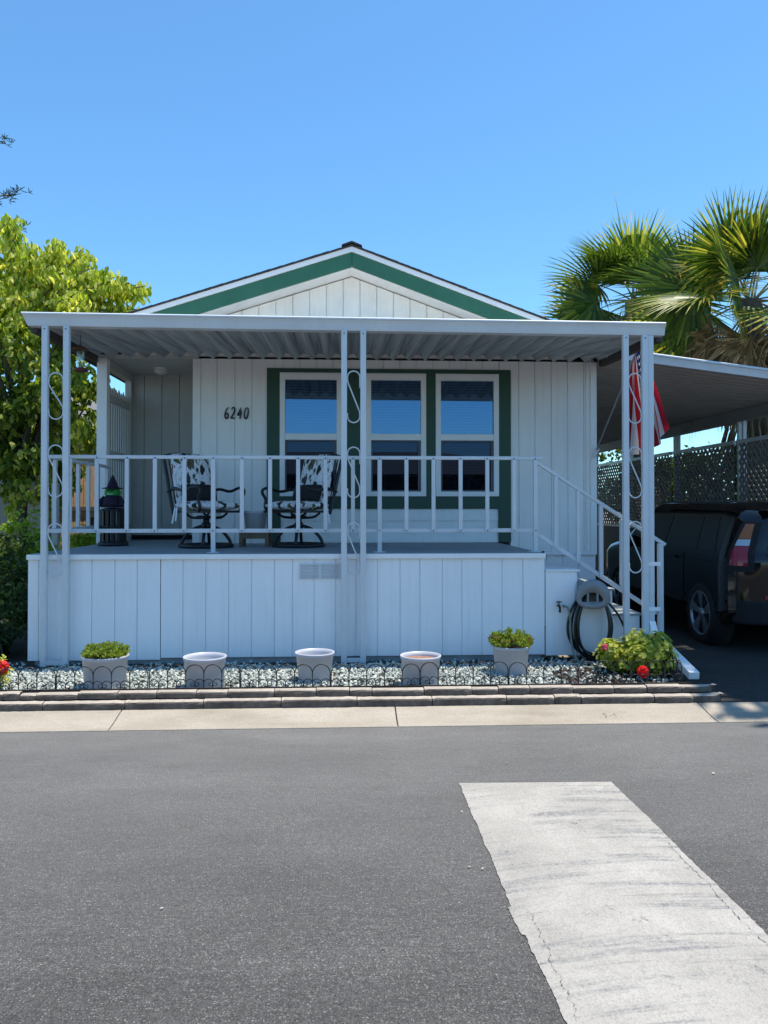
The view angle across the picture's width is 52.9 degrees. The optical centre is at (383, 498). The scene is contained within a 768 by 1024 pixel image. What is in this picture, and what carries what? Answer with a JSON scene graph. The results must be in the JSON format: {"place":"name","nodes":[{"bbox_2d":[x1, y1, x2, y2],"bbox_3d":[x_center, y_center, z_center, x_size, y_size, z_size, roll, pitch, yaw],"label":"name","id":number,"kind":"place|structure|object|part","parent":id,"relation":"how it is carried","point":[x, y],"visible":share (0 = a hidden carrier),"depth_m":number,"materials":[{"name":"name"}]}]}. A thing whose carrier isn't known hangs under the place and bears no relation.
{"place":"outdoors","nodes":[
{"label":"outdoors","id":0,"kind":"place"},
{"bbox_2d":[86,517,95,543],"bbox_3d":[-4.500,0.953,13.185,1.100,1.277,0.200,0,-1,-3],"label":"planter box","id":1,"kind":"object","parent":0,"point":[91,521],"visible":0.07,"depth_m":13.07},
{"bbox_2d":[0,612,710,713],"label":"garden soil","id":2,"kind":"structure","parent":0,"point":[14,656],"depth_m":7.00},
{"bbox_2d":[0,654,13,687],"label":"geranium bush","id":3,"kind":"object","parent":2,"relation":"on","point":[3,665],"visible":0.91,"depth_m":6.05,"materials":[{"name":"green plant"}]},
{"bbox_2d":[0,627,26,654],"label":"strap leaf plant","id":4,"kind":"object","parent":2,"relation":"on","point":[5,650],"visible":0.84,"depth_m":7.56,"materials":[{"name":"green plant"}]},
{"bbox_2d":[0,576,27,654],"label":"shrub","id":5,"kind":"object","parent":2,"relation":"on","point":[18,618],"visible":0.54,"depth_m":7.41,"materials":[{"name":"green plant"}]},
{"bbox_2d":[0,135,31,388],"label":"pine tree","id":6,"kind":"object","parent":2,"relation":"on","point":[10,191],"visible":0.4,"depth_m":20.71,"materials":[{"name":"green plant"}]},
{"bbox_2d":[0,530,39,643],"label":"shrub","id":7,"kind":"object","parent":2,"relation":"on","point":[9,541],"visible":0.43,"depth_m":8.03,"materials":[{"name":"green plant"}]},
{"bbox_2d":[0,508,59,580],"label":"shrub","id":8,"kind":"object","parent":2,"relation":"on","point":[12,532],"visible":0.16,"depth_m":9.20,"materials":[{"name":"green plant"}]},
{"bbox_2d":[0,397,96,568],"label":"neighbour house","id":9,"kind":"structure","parent":2,"relation":"on","point":[4,519],"depth_m":15.08,"materials":[{"name":"beige paint"}]},
{"bbox_2d":[27,481,37,503],"bbox_3d":[-6.957,-0.137,15.060,0.392,0.478,0.038,0,-1,-3],"label":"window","id":10,"kind":"structure","parent":9,"relation":"in","point":[32,488],"depth_m":15.06,"materials":[{"name":"glass"}]},
{"bbox_2d":[51,483,59,549],"bbox_3d":[-4.137,0.675,9.707,0.092,1.787,0.092,0,-1,20],"label":"white post","id":11,"kind":"object","parent":2,"relation":"on","point":[55,539],"visible":0.19,"depth_m":9.69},
{"bbox_2d":[48,464,93,548],"bbox_3d":[-5.139,0.478,13.260,0.070,2.227,3.200,0,-1,-3],"label":"board fence","id":12,"kind":"object","parent":2,"relation":"on","point":[83,504],"depth_m":13.12,"materials":[{"name":"beige wood"}]},
{"bbox_2d":[0,213,151,566],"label":"maple tree","id":13,"kind":"object","parent":2,"relation":"on","point":[33,276],"visible":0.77,"depth_m":10.81,"materials":[{"name":"green plant"}]},
{"bbox_2d":[59,524,96,549],"bbox_3d":[-3.826,0.956,10.014,1.237,1.252,1.080,0,-1,-3],"label":"shrub","id":14,"kind":"object","parent":2,"relation":"on","point":[79,540],"visible":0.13,"depth_m":9.99,"materials":[{"name":"green plant"}]},
{"bbox_2d":[26,540,545,664],"bbox_3d":[-0.985,1.046,8.805,4.850,1.024,3.370,0,-1,-3],"label":"porch","id":15,"kind":"object","parent":2,"relation":"on","point":[157,601],"visible":0.81,"depth_m":7.16,"materials":[{"name":"wood"}]},
{"bbox_2d":[98,508,128,545],"bbox_3d":[-3.058,0.318,8.718,0.330,0.429,0.330,0,-1,-3],"label":"slatted lantern","id":16,"kind":"object","parent":15,"relation":"on","point":[116,515],"visible":0.91,"depth_m":8.61,"materials":[{"name":"black metal"}]},
{"bbox_2d":[99,475,124,507],"bbox_3d":[-3.068,-0.084,8.722,0.303,0.372,0.250,0,-1,-3],"label":"witch doll","id":17,"kind":"object","parent":16,"relation":"on","point":[112,498],"visible":1,"depth_m":8.64,"materials":[{"name":"black fabric"}]},
{"bbox_2d":[162,453,245,548],"bbox_3d":[-1.974,0.011,8.380,0.733,1.038,0.653,-1,-1,39],"label":"patio chair","id":18,"kind":"object","parent":15,"relation":"on","point":[198,485],"visible":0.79,"depth_m":8.30,"materials":[{"name":"black metal"}]},
{"bbox_2d":[239,533,270,546],"bbox_3d":[-1.427,0.436,8.556,0.340,0.189,0.300,0,-1,-3],"label":"side table","id":19,"kind":"object","parent":15,"relation":"on","point":[243,537],"visible":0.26,"depth_m":8.42,"materials":[{"name":"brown wood"}]},
{"bbox_2d":[244,511,266,528],"bbox_3d":[-1.427,0.238,8.558,0.268,0.205,0.268,0,-1,-3],"label":"planter bucket","id":20,"kind":"object","parent":19,"relation":"on","point":[255,519],"visible":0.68,"depth_m":8.46,"materials":[{"name":"white plastic"}]},
{"bbox_2d":[49,455,543,552],"bbox_3d":[-0.861,0.066,8.318,4.726,0.924,2.020,0,-1,-3],"label":"porch railing","id":21,"kind":"object","parent":15,"relation":"on","point":[213,530],"visible":0.95,"depth_m":7.36,"materials":[{"name":"white metal"}]},
{"bbox_2d":[261,454,340,547],"bbox_3d":[-0.886,0.012,8.514,0.733,1.038,0.653,1,-1,-45],"label":"patio chair","id":22,"kind":"object","parent":15,"relation":"on","point":[312,489],"visible":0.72,"depth_m":8.45,"materials":[{"name":"black metal"}]},
{"bbox_2d":[57,241,596,624],"bbox_3d":[-0.699,-0.640,15.620,7.020,4.562,13.347,0,-1,-3],"label":"mobile home","id":23,"kind":"object","parent":2,"relation":"on","point":[270,404],"visible":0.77,"depth_m":9.44,"materials":[{"name":"white"}]},
{"bbox_2d":[280,372,340,495],"bbox_3d":[-0.895,-0.775,9.530,0.851,1.561,0.376,0,-1,-3],"label":"window","id":24,"kind":"structure","parent":23,"relation":"in","point":[310,403],"depth_m":9.38,"materials":[{"name":"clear glass"}]},
{"bbox_2d":[366,373,425,495],"bbox_3d":[0.139,-0.775,9.580,0.836,1.561,0.376,0,-1,-3],"label":"window","id":25,"kind":"structure","parent":23,"relation":"in","point":[395,402],"depth_m":9.43,"materials":[{"name":"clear glass"}]},
{"bbox_2d":[436,374,498,495],"bbox_3d":[1.013,-0.774,9.623,0.879,1.561,0.376,0,-1,-3],"label":"window","id":26,"kind":"structure","parent":23,"relation":"in","point":[467,405],"depth_m":9.48,"materials":[{"name":"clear glass"}]},
{"bbox_2d":[591,351,669,457],"bbox_3d":[2.722,-1.111,8.984,0.417,1.252,1.162,0,-1,-28],"label":"flag","id":27,"kind":"object","parent":23,"relation":"attached to","point":[661,426],"visible":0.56,"depth_m":8.63,"materials":[{"name":"fabric"}]},
{"bbox_2d":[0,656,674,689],"bbox_3d":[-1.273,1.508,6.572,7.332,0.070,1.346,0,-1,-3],"label":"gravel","id":28,"kind":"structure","parent":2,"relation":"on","point":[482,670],"depth_m":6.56,"materials":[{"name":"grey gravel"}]},
{"bbox_2d":[81,653,128,688],"bbox_3d":[-2.224,1.379,6.152,0.368,0.262,0.368,0,-1,-3],"label":"flower pot","id":29,"kind":"object","parent":28,"relation":"on","point":[102,674],"visible":0.56,"depth_m":6.01,"materials":[{"name":"white plastic"}]},
{"bbox_2d":[80,641,130,658],"bbox_3d":[-2.222,1.193,6.160,0.379,0.122,0.391,0,-1,-3],"label":"succulent plant","id":30,"kind":"object","parent":29,"relation":"on","point":[102,650],"visible":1,"depth_m":6.08,"materials":[{"name":"green plant"}]},
{"bbox_2d":[183,652,226,687],"bbox_3d":[-1.420,1.379,6.112,0.342,0.262,0.342,0,-1,-3],"label":"flower pot","id":31,"kind":"object","parent":28,"relation":"on","point":[203,660],"visible":0.73,"depth_m":5.99,"materials":[{"name":"white plastic"}]},
{"bbox_2d":[295,648,334,684],"bbox_3d":[-0.573,1.391,6.383,0.330,0.245,0.330,0,-1,-3],"label":"flower pot","id":32,"kind":"object","parent":28,"relation":"on","point":[312,658],"visible":0.88,"depth_m":6.27,"materials":[{"name":"white plastic"}]},
{"bbox_2d":[400,651,440,684],"bbox_3d":[0.293,1.383,6.190,0.332,0.255,0.332,0,-1,-3],"label":"flower pot","id":33,"kind":"object","parent":28,"relation":"on","point":[419,659],"visible":0.73,"depth_m":6.07,"materials":[{"name":"white plastic"}]},
{"bbox_2d":[492,642,529,676],"bbox_3d":[1.097,1.391,6.665,0.335,0.250,0.335,0,-1,-3],"label":"flower pot","id":34,"kind":"object","parent":28,"relation":"on","point":[509,656],"visible":0.73,"depth_m":6.54,"materials":[{"name":"white plastic"}]},
{"bbox_2d":[487,627,533,647],"bbox_3d":[1.094,1.192,6.669,0.405,0.156,0.402,0,-1,-3],"label":"succulent plant","id":35,"kind":"object","parent":34,"relation":"on","point":[518,637],"visible":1,"depth_m":6.60,"materials":[{"name":"green plant"}]},
{"bbox_2d":[0,651,696,695],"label":"border fence","id":36,"kind":"object","parent":2,"relation":"on","point":[65,689],"visible":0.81,"depth_m":5.95,"materials":[{"name":"black metal"}]},
{"bbox_2d":[21,312,698,678],"bbox_3d":[-0.304,-0.145,7.759,6.210,3.350,3.268,0,-1,-3],"label":"porch awning","id":37,"kind":"object","parent":2,"relation":"on","point":[113,335],"visible":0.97,"depth_m":7.22,"materials":[{"name":"white metal"}]},
{"bbox_2d":[72,335,88,372],"bbox_3d":[-3.002,-1.432,7.630,0.150,0.374,0.150,0,-1,-3],"label":"bird feeder","id":38,"kind":"object","parent":37,"relation":"hanging from","point":[81,369],"visible":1,"depth_m":7.59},
{"bbox_2d":[544,562,641,658],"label":"porch steps","id":39,"kind":"structure","parent":2,"relation":"on","point":[563,583],"depth_m":7.28,"materials":[{"name":"white wood"}]},
{"bbox_2d":[556,601,563,612],"bbox_3d":[1.663,1.015,7.237,0.096,0.099,0.089,0,-1,-3],"label":"garden tap","id":40,"kind":"object","parent":39,"relation":"attached to","point":[558,604],"visible":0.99,"depth_m":7.21,"materials":[{"name":"black metal"}]},
{"bbox_2d":[575,579,610,609],"bbox_3d":[1.935,0.890,7.212,0.322,0.277,0.159,0,-1,-3],"label":"hose hanger","id":41,"kind":"object","parent":39,"relation":"attached to","point":[598,588],"visible":0.96,"depth_m":7.13,"materials":[{"name":"grey plastic"}]},
{"bbox_2d":[564,593,622,668],"bbox_3d":[1.991,1.186,7.062,0.610,0.663,0.409,0,-1,-3],"label":"garden hose","id":42,"kind":"object","parent":41,"relation":"hanging from","point":[572,630],"visible":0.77,"depth_m":7.18,"materials":[{"name":"rubber"}]},
{"bbox_2d":[541,664,684,682],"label":"gravel","id":43,"kind":"structure","parent":2,"relation":"on","point":[603,673],"depth_m":6.54,"materials":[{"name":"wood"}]},
{"bbox_2d":[593,637,646,673],"bbox_3d":[2.068,1.369,6.712,0.490,0.313,0.474,0,-1,-3],"label":"geranium bush","id":44,"kind":"object","parent":2,"relation":"on","point":[612,651],"visible":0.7,"depth_m":6.62,"materials":[{"name":"green plant"}]},
{"bbox_2d":[534,193,742,523],"bbox_3d":[5.579,-2.632,17.337,4.365,8.631,4.138,0,-1,-3],"label":"fan palm","id":45,"kind":"object","parent":2,"relation":"on","point":[581,301],"visible":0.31,"depth_m":17.10,"materials":[{"name":"green palm fronds"},{"name":"grey bark"}]},
{"bbox_2d":[620,628,678,677],"bbox_3d":[2.281,1.321,6.556,0.493,0.404,0.605,0,-1,-3],"label":"geranium bush","id":46,"kind":"object","parent":2,"relation":"on","point":[656,646],"visible":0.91,"depth_m":6.51,"materials":[{"name":"green plant"}]},
{"bbox_2d":[598,441,735,516],"bbox_3d":[7.714,0.026,23.273,8.277,3.532,4.329,0,-1,-3],"label":"broadleaf tree","id":47,"kind":"object","parent":2,"relation":"on","point":[602,456],"visible":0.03,"depth_m":22.52,"materials":[{"name":"green plant"}]},
{"bbox_2d":[604,183,767,498],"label":"fan palm","id":48,"kind":"object","parent":2,"relation":"on","point":[696,277],"visible":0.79,"depth_m":12.64,"materials":[{"name":"green plant"}]},
{"bbox_2d":[609,446,767,523],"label":"hedge","id":49,"kind":"object","parent":2,"relation":"on","point":[672,482],"visible":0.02,"depth_m":13.88,"materials":[{"name":"green plant"}]},
{"bbox_2d":[0,722,767,1023],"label":"road","id":50,"kind":"structure","parent":0,"point":[291,876],"depth_m":3.38,"materials":[{"name":"grey asphalt"}]},
{"bbox_2d":[0,702,767,732],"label":"gutter","id":51,"kind":"object","parent":50,"relation":"on","point":[297,718],"visible":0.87,"depth_m":5.61,"materials":[{"name":"concrete"}]},
{"bbox_2d":[0,700,45,710],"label":"edging block","id":52,"kind":"structure","parent":51,"relation":"on","point":[35,705],"depth_m":5.66,"materials":[{"name":"grey concrete"}]},
{"bbox_2d":[0,691,5,699],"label":"edging block","id":53,"kind":"structure","parent":52,"relation":"on","point":[1,695],"depth_m":5.74,"materials":[{"name":"grey concrete"}]},
{"bbox_2d":[3,691,22,699],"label":"edging block","id":54,"kind":"structure","parent":52,"relation":"on","point":[11,695],"depth_m":5.73,"materials":[{"name":"grey concrete"}]},
{"bbox_2d":[20,693,37,699],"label":"edging block","id":55,"kind":"structure","parent":52,"relation":"on","point":[27,696],"depth_m":5.74,"materials":[{"name":"grey concrete"}]},
{"bbox_2d":[36,692,78,699],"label":"edging block","id":56,"kind":"structure","parent":52,"relation":"on","point":[55,695],"depth_m":5.75,"materials":[{"name":"grey concrete"}]},
{"bbox_2d":[42,700,125,710],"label":"edging block","id":57,"kind":"structure","parent":51,"relation":"on","point":[62,705],"depth_m":5.68,"materials":[{"name":"grey concrete"}]},
{"bbox_2d":[78,690,119,698],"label":"edging block","id":58,"kind":"structure","parent":57,"relation":"on","point":[103,694],"depth_m":5.76,"materials":[{"name":"grey concrete"}]},
{"bbox_2d":[118,690,157,698],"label":"edging block","id":59,"kind":"structure","parent":57,"relation":"on","point":[136,694],"depth_m":5.77,"materials":[{"name":"grey concrete"}]},
{"bbox_2d":[125,698,204,709],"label":"edging block","id":60,"kind":"structure","parent":51,"relation":"on","point":[137,704],"depth_m":5.71,"materials":[{"name":"grey concrete"}]},
{"bbox_2d":[157,689,197,697],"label":"edging block","id":61,"kind":"structure","parent":60,"relation":"on","point":[185,693],"depth_m":5.79,"materials":[{"name":"grey concrete"}]},
{"bbox_2d":[203,697,281,708],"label":"edging block","id":62,"kind":"structure","parent":51,"relation":"on","point":[246,702],"depth_m":5.74,"materials":[{"name":"grey concrete"}]},
{"bbox_2d":[196,689,228,697],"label":"edging block","id":63,"kind":"structure","parent":62,"relation":"on","point":[215,693],"depth_m":5.80,"materials":[{"name":"grey concrete"}]},
{"bbox_2d":[228,688,274,697],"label":"edging block","id":64,"kind":"structure","parent":62,"relation":"on","point":[258,692],"depth_m":5.81,"materials":[{"name":"grey concrete"}]},
{"bbox_2d":[281,696,356,707],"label":"edging block","id":65,"kind":"structure","parent":51,"relation":"on","point":[318,701],"depth_m":5.76,"materials":[{"name":"grey concrete"}]},
{"bbox_2d":[275,688,315,696],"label":"edging block","id":66,"kind":"structure","parent":65,"relation":"on","point":[294,692],"depth_m":5.83,"materials":[{"name":"grey concrete"}]},
{"bbox_2d":[316,687,348,695],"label":"edging block","id":67,"kind":"structure","parent":65,"relation":"on","point":[332,691],"depth_m":5.85,"materials":[{"name":"grey concrete"}]},
{"bbox_2d":[350,687,371,695],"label":"edging block","id":68,"kind":"structure","parent":65,"relation":"on","point":[361,691],"depth_m":5.86,"materials":[{"name":"grey concrete"}]},
{"bbox_2d":[357,695,431,706],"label":"edging block","id":69,"kind":"structure","parent":51,"relation":"on","point":[388,701],"depth_m":5.79,"materials":[{"name":"grey concrete"}]},
{"bbox_2d":[372,687,423,695],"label":"edging block","id":70,"kind":"structure","parent":69,"relation":"on","point":[409,691],"depth_m":5.87,"materials":[{"name":"grey concrete"}]},
{"bbox_2d":[431,694,505,705],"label":"edging block","id":71,"kind":"structure","parent":51,"relation":"on","point":[454,700],"depth_m":5.82,"materials":[{"name":"grey concrete"}]},
{"bbox_2d":[424,686,471,694],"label":"edging block","id":72,"kind":"structure","parent":71,"relation":"on","point":[447,690],"depth_m":5.89,"materials":[{"name":"grey concrete"}]},
{"bbox_2d":[471,686,497,694],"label":"edging block","id":73,"kind":"structure","parent":71,"relation":"on","point":[483,690],"depth_m":5.91,"materials":[{"name":"grey concrete"}]},
{"bbox_2d":[505,694,553,704],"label":"edging block","id":74,"kind":"structure","parent":51,"relation":"on","point":[537,699],"depth_m":5.84,"materials":[{"name":"grey concrete"}]},
{"bbox_2d":[497,685,529,693],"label":"edging block","id":75,"kind":"structure","parent":74,"relation":"on","point":[513,689],"depth_m":5.92,"materials":[{"name":"grey concrete"}]},
{"bbox_2d":[529,685,572,693],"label":"edging block","id":76,"kind":"structure","parent":74,"relation":"on","point":[551,689],"depth_m":5.93,"materials":[{"name":"grey concrete"}]},
{"bbox_2d":[552,693,580,703],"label":"edging block","id":77,"kind":"structure","parent":51,"relation":"on","point":[572,698],"depth_m":5.86,"materials":[{"name":"grey concrete"}]},
{"bbox_2d":[600,713,616,717],"bbox_3d":[1.644,1.604,5.622,0.127,0.039,0.184,0,-1,7],"label":"faded kerb marking","id":78,"kind":"object","parent":51,"relation":"on","point":[606,715],"visible":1,"depth_m":5.67,"materials":[{"name":"grey paint"}]},
{"bbox_2d":[580,693,653,703],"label":"edging block","id":79,"kind":"structure","parent":51,"relation":"on","point":[620,698],"depth_m":5.88,"materials":[{"name":"grey concrete"}]},
{"bbox_2d":[572,685,613,692],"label":"edging block","id":80,"kind":"structure","parent":79,"relation":"on","point":[593,688],"depth_m":5.95,"materials":[{"name":"grey concrete"}]},
{"bbox_2d":[612,685,646,692],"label":"edging block","id":81,"kind":"structure","parent":79,"relation":"on","point":[630,688],"depth_m":5.96,"materials":[{"name":"grey concrete"}]},
{"bbox_2d":[651,693,693,702],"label":"edging block","id":82,"kind":"structure","parent":51,"relation":"on","point":[673,698],"depth_m":5.89,"materials":[{"name":"grey concrete"}]},
{"bbox_2d":[644,684,680,692],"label":"edging block","id":83,"kind":"structure","parent":82,"relation":"on","point":[656,688],"depth_m":5.97,"materials":[{"name":"grey concrete"}]},
{"bbox_2d":[680,683,715,691],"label":"edging block","id":84,"kind":"structure","parent":82,"relation":"on","point":[696,687],"depth_m":5.99,"materials":[{"name":"grey concrete"}]},
{"bbox_2d":[459,782,767,1023],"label":"painted road strip","id":85,"kind":"object","parent":50,"relation":"on","point":[636,919],"visible":1,"depth_m":2.95,"materials":[{"name":"white paint"}]},
{"bbox_2d":[531,843,767,1017],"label":"road crack","id":86,"kind":"object","parent":85,"relation":"on","point":[692,869],"visible":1,"depth_m":2.81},
{"bbox_2d":[0,0,767,504],"label":"sky","id":87,"kind":"structure","parent":0,"point":[188,146],"materials":[{"name":"blue"}]},
{"bbox_2d":[541,512,614,657],"bbox_3d":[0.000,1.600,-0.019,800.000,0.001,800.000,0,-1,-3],"label":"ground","id":88,"kind":"structure","parent":0,"point":[543,655],"depth_m":8.36,"materials":[{"name":"grey concrete"}]},
{"bbox_2d":[595,574,767,702],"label":"driveway","id":89,"kind":"structure","parent":0,"point":[735,669],"depth_m":7.66,"materials":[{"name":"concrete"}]},
{"bbox_2d":[538,461,665,631],"bbox_3d":[2.108,0.610,7.496,1.291,1.942,0.064,0,-1,-3],"label":"stair railing","id":90,"kind":"object","parent":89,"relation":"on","point":[660,579],"visible":0.86,"depth_m":7.48,"materials":[{"name":"white metal"}]},
{"bbox_2d":[595,435,767,574],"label":"lattice fence","id":91,"kind":"object","parent":89,"relation":"on","point":[610,533],"visible":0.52,"depth_m":13.03,"materials":[{"name":"white metal"}]},
{"bbox_2d":[596,353,767,521],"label":"carport","id":92,"kind":"object","parent":89,"relation":"on","point":[708,394],"visible":0.35,"depth_m":10.98,"materials":[{"name":"white metal"}]},
{"bbox_2d":[606,501,767,644],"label":"parked car","id":93,"kind":"object","parent":89,"relation":"on","point":[715,572],"visible":0.8,"depth_m":8.44,"materials":[{"name":"black paint"}]},
{"bbox_3d":[3.435,0.948,10.245,0.013,0.625,0.888,0,-1,-3],"label":"door","id":94,"kind":"part","parent":93,"relation":"part of","materials":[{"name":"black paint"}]},
{"bbox_3d":[3.527,0.408,10.080,0.138,0.380,0.960,0,-1,-3],"label":"side window","id":95,"kind":"part","parent":93,"relation":"part of","materials":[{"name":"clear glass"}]},
{"bbox_3d":[3.476,0.937,9.395,0.013,0.625,0.790,0,-1,-3],"label":"door","id":96,"kind":"part","parent":93,"relation":"part of","materials":[{"name":"black paint"}]},
{"bbox_3d":[3.575,0.396,9.105,0.138,0.380,0.793,0,-1,-3],"label":"side window","id":97,"kind":"part","parent":93,"relation":"part of","materials":[{"name":"black glass"}]},
{"bbox_3d":[3.604,0.389,8.505,0.138,0.380,0.454,0,-1,-3],"label":"side window","id":98,"kind":"part","parent":93,"relation":"part of","materials":[{"name":"black glass"}]},
{"bbox_2d":[690,692,723,702],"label":"edging block","id":99,"kind":"structure","parent":89,"relation":"on","point":[706,697],"depth_m":5.92,"materials":[{"name":"grey concrete"}]}
]}

